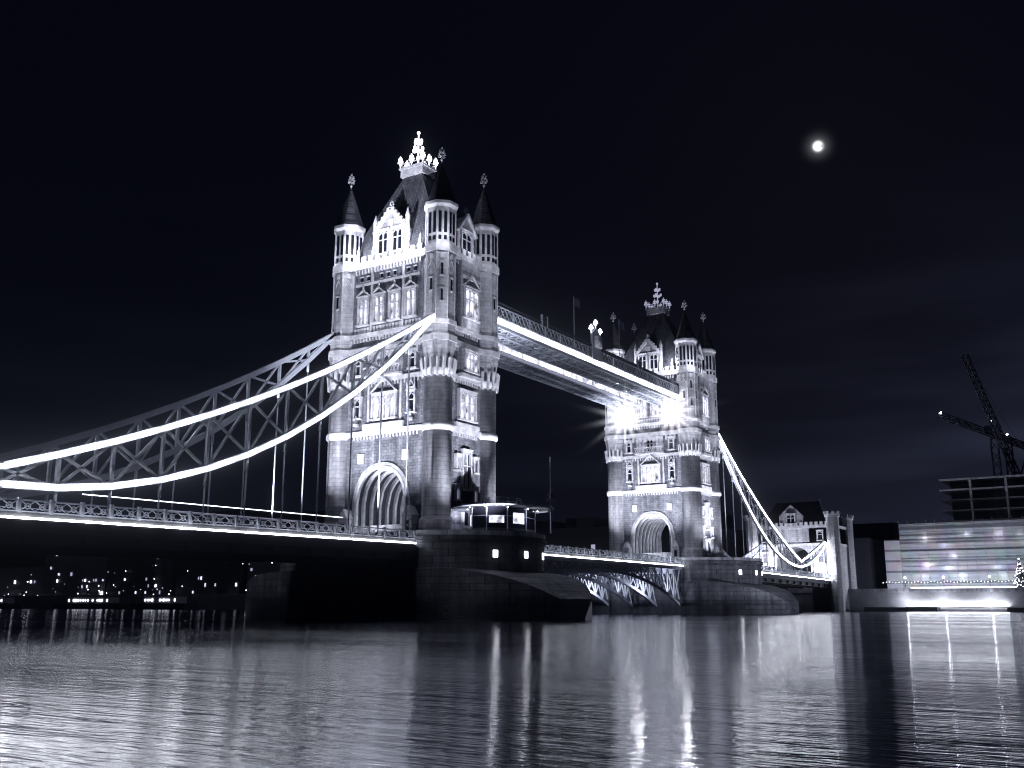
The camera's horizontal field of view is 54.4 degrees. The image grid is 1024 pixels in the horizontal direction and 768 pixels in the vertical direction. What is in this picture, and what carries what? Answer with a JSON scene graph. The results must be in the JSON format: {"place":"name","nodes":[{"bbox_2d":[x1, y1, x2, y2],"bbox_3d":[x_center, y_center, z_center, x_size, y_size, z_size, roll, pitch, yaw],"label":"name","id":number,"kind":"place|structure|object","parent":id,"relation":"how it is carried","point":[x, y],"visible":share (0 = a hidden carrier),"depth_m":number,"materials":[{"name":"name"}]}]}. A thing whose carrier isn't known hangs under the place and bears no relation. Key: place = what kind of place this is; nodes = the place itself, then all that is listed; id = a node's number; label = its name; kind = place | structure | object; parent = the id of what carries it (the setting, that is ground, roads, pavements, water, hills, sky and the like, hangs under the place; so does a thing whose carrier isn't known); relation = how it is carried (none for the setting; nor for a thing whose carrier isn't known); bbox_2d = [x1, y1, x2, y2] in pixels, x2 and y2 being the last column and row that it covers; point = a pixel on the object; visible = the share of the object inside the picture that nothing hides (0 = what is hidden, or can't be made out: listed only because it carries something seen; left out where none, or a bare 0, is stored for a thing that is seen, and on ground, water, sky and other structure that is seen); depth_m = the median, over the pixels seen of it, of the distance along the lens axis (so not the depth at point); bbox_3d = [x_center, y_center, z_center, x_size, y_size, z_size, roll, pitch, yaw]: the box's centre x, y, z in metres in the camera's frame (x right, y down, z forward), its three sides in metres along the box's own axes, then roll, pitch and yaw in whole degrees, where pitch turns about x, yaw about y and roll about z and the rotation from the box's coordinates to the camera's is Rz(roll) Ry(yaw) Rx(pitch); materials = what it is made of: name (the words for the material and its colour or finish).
{"place":"outdoors","nodes":[
{"label":"outdoors","id":0,"kind":"place"},
{"bbox_2d":[0,608,1023,767],"bbox_3d":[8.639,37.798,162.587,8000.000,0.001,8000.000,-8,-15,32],"label":"river thames","id":1,"kind":"structure","parent":0,"point":[152,688],"depth_m":20.77,"materials":[{"name":"black liquid"}]},
{"bbox_2d":[245,530,591,620],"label":"pier","id":2,"kind":"structure","parent":1,"relation":"on","point":[470,575],"depth_m":116.70,"materials":[{"name":"stone"}]},
{"bbox_2d":[0,497,416,563],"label":"side span","id":3,"kind":"object","parent":2,"relation":"attached to","point":[48,532],"visible":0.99,"depth_m":91.66,"materials":[{"name":"metal"}]},
{"bbox_2d":[0,313,434,537],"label":"chains","id":4,"kind":"object","parent":3,"relation":"on","point":[92,484],"visible":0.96,"depth_m":102.25,"materials":[{"name":"paint"}]},
{"bbox_2d":[0,494,617,555],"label":"traffic light trails","id":5,"kind":"object","parent":3,"relation":"on","point":[207,513],"visible":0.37,"depth_m":105.17,"materials":[{"name":"white"}]},
{"bbox_2d":[322,131,499,539],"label":"tower","id":6,"kind":"structure","parent":2,"relation":"on","point":[419,250],"depth_m":131.18,"materials":[{"name":"stone"}]},
{"bbox_2d":[452,466,553,533],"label":"pier kiosk","id":7,"kind":"object","parent":2,"relation":"on","point":[516,516],"visible":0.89,"depth_m":119.96,"materials":[{"name":"black glass"}]},
{"bbox_2d":[577,557,798,614],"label":"pier","id":8,"kind":"structure","parent":1,"relation":"on","point":[721,586],"depth_m":183.49,"materials":[{"name":"stone"}]},
{"bbox_2d":[544,544,683,606],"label":"bascule span","id":9,"kind":"object","parent":8,"relation":"attached to","point":[584,565],"visible":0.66,"depth_m":171.27,"materials":[{"name":"metal"}]},
{"bbox_2d":[604,283,723,558],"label":"tower","id":10,"kind":"structure","parent":8,"relation":"on","point":[662,462],"depth_m":198.38,"materials":[{"name":"stone"}]},
{"bbox_2d":[498,296,679,409],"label":"walkways","id":11,"kind":"structure","parent":10,"relation":"attached to","point":[541,351],"depth_m":169.65,"materials":[{"name":"grey metal"}]},
{"bbox_2d":[624,411,674,419],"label":"floodlights","id":12,"kind":"object","parent":10,"relation":"attached to","point":[672,414],"visible":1,"depth_m":196.91,"materials":[{"name":"white"}]},
{"bbox_2d":[661,434,825,574],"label":"chains","id":13,"kind":"object","parent":10,"relation":"attached to","point":[816,551],"visible":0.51,"depth_m":224.35,"materials":[{"name":"paint"}]},
{"bbox_2d":[761,565,829,588],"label":"side span","id":14,"kind":"object","parent":8,"relation":"attached to","point":[782,579],"visible":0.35,"depth_m":238.88,"materials":[{"name":"metal"}]},
{"bbox_2d":[743,496,856,611],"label":"abutment","id":15,"kind":"object","parent":1,"relation":"on","point":[808,527],"visible":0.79,"depth_m":269.03,"materials":[{"name":"stone"}]},
{"bbox_2d":[0,587,1023,611],"bbox_3d":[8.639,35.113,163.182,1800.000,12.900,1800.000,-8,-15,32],"label":"river banks","id":16,"kind":"object","parent":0,"point":[860,599],"visible":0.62,"depth_m":265.78,"materials":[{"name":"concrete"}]},
{"bbox_2d":[0,353,1023,611],"bbox_3d":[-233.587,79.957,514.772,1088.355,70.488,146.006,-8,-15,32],"label":"city skyline","id":17,"kind":"structure","parent":16,"relation":"on","point":[976,541],"depth_m":292.02,"materials":[{"name":"grey"}]},
{"bbox_2d":[0,0,1023,530],"label":"sky","id":18,"kind":"structure","parent":0,"point":[836,186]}
]}

